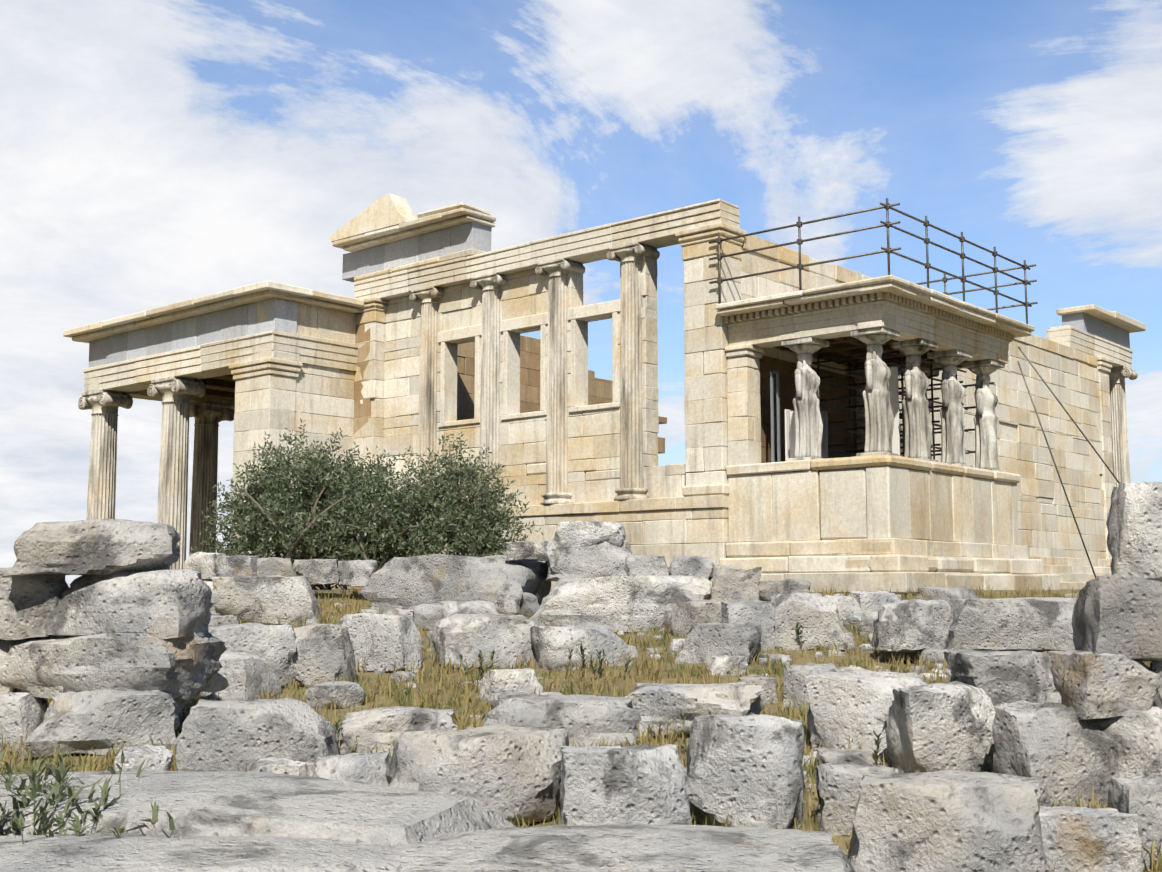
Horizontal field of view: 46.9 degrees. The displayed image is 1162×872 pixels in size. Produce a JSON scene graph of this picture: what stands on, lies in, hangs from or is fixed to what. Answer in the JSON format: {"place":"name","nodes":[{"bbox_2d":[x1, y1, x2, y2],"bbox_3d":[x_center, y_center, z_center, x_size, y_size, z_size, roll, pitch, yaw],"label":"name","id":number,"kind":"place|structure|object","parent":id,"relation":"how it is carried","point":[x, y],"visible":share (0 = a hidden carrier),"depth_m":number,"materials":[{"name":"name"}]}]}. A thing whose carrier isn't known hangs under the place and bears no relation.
{"place":"outdoors","nodes":[
{"label":"outdoors","id":0,"kind":"place"},
{"bbox_2d":[350,323,666,588],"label":"erechtheion inner walls","id":1,"kind":"structure","parent":0,"point":[600,391],"depth_m":37.72,"materials":[{"name":"beige stone"}]},
{"bbox_2d":[0,584,1161,871],"bbox_3d":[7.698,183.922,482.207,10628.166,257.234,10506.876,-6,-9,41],"label":"ground","id":2,"kind":"structure","parent":0,"point":[798,659],"depth_m":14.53,"materials":[{"name":"plant"}]},
{"bbox_2d":[190,418,543,589],"bbox_3d":[-4.533,3.114,28.790,7.203,7.007,7.726,-6,-9,41],"label":"bush","id":3,"kind":"object","parent":2,"relation":"on","point":[484,528],"depth_m":28.46,"materials":[{"name":"green plant"}]},
{"bbox_2d":[0,771,854,871],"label":"bedrock outcrop","id":4,"kind":"object","parent":2,"relation":"on","point":[233,821],"visible":0.94,"depth_m":6.82,"materials":[{"name":"stone"}]},
{"bbox_2d":[0,594,1056,843],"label":"weeds","id":5,"kind":"object","parent":2,"relation":"on","point":[56,796],"visible":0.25,"depth_m":7.32,"materials":[{"name":"green plant"}]},
{"bbox_2d":[0,481,1161,871],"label":"fallen blocks","id":6,"kind":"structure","parent":2,"relation":"on","point":[118,641],"depth_m":10.54,"materials":[{"name":"stone"}]},
{"bbox_2d":[63,193,1145,589],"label":"erechtheion walls","id":7,"kind":"structure","parent":2,"relation":"on","point":[309,373],"depth_m":33.42,"materials":[{"name":"beige stone"}]},
{"bbox_2d":[145,336,935,400],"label":"porch ceilings","id":8,"kind":"object","parent":7,"relation":"attached to","point":[221,387],"visible":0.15,"depth_m":30.32,"materials":[{"name":"stone"}]},
{"bbox_2d":[78,242,1137,569],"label":"columns","id":9,"kind":"structure","parent":7,"relation":"on","point":[178,408],"depth_m":33.52,"materials":[{"name":"stone"}]},
{"bbox_2d":[88,222,1129,367],"bbox_3d":[2.278,-2.844,42.803,20.691,2.590,27.256,-6,-9,41],"label":"erechtheion frieze","id":10,"kind":"object","parent":7,"relation":"attached to","point":[240,321],"visible":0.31,"depth_m":35.13,"materials":[{"name":"grey stone"}]},
{"bbox_2d":[759,356,856,462],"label":"porch back wall","id":11,"kind":"structure","parent":7,"relation":"attached to","point":[787,386],"depth_m":29.38,"materials":[{"name":"stone"}]},
{"bbox_2d":[176,581,1076,858],"bbox_3d":[-2.784,2.788,16.342,20.164,2.097,23.180,-3,-7,22],"label":"rubble","id":12,"kind":"object","parent":2,"relation":"on","point":[246,675],"visible":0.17,"depth_m":15.21,"materials":[{"name":"stone"}]},
{"bbox_2d":[712,275,1059,592],"bbox_3d":[6.510,0.338,28.205,4.269,5.890,7.109,-6,-9,41],"label":"caryatid porch","id":13,"kind":"object","parent":2,"relation":"on","point":[901,524],"visible":0.94,"depth_m":26.38,"materials":[{"name":"stone"}]},
{"bbox_2d":[770,370,827,461],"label":"porch door panels","id":14,"kind":"object","parent":13,"relation":"on","point":[824,443],"visible":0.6,"depth_m":27.61,"materials":[{"name":"grey metal"}]},
{"bbox_2d":[781,337,828,460],"bbox_3d":[4.514,-0.689,26.799,0.700,2.460,0.770,-6,-9,41],"label":"caryatid","id":15,"kind":"object","parent":13,"relation":"on","point":[808,426],"visible":0.94,"depth_m":26.60,"materials":[{"name":"stone"}]},
{"bbox_2d":[785,366,899,460],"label":"protective panels","id":16,"kind":"object","parent":13,"relation":"on","point":[790,423],"visible":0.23,"depth_m":27.43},
{"bbox_2d":[850,327,899,455],"bbox_3d":[5.691,-0.804,25.783,0.700,2.460,0.770,-6,-9,41],"label":"caryatid","id":17,"kind":"object","parent":13,"relation":"on","point":[879,422],"visible":1,"depth_m":25.58,"materials":[{"name":"stone"}]},
{"bbox_2d":[890,338,937,461],"bbox_3d":[6.740,-0.669,26.983,0.700,2.460,0.770,-6,-9,41],"label":"caryatid","id":18,"kind":"object","parent":13,"relation":"on","point":[918,427],"visible":0.92,"depth_m":26.79,"materials":[{"name":"stone"}]},
{"bbox_2d":[898,367,938,458],"bbox_3d":[7.701,-0.278,30.445,0.700,2.460,0.770,-6,-9,41],"label":"caryatid","id":19,"kind":"object","parent":13,"relation":"on","point":[925,371],"visible":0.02,"depth_m":30.34,"materials":[{"name":"stone"}]},
{"bbox_2d":[927,349,972,466],"bbox_3d":[7.803,-0.531,28.198,0.700,2.460,0.770,-6,-9,41],"label":"caryatid","id":20,"kind":"object","parent":13,"relation":"on","point":[952,411],"visible":0.98,"depth_m":28.00,"materials":[{"name":"stone"}]},
{"bbox_2d":[962,359,1005,471],"bbox_3d":[8.878,-0.393,29.428,0.700,2.460,0.770,-6,-9,41],"label":"caryatid","id":21,"kind":"object","parent":13,"relation":"on","point":[985,423],"visible":0.98,"depth_m":29.22,"materials":[{"name":"stone"}]},
{"bbox_2d":[709,198,1119,577],"bbox_3d":[8.142,-0.274,29.847,11.605,7.282,5.328,5,-8,-39],"label":"scaffolding","id":22,"kind":"object","parent":2,"relation":"on","point":[887,224],"visible":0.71,"depth_m":28.65,"materials":[{"name":"metal"}]},
{"bbox_2d":[0,0,1161,586],"label":"sky","id":23,"kind":"structure","parent":0,"point":[154,153],"materials":[{"name":"blue"}]}
]}

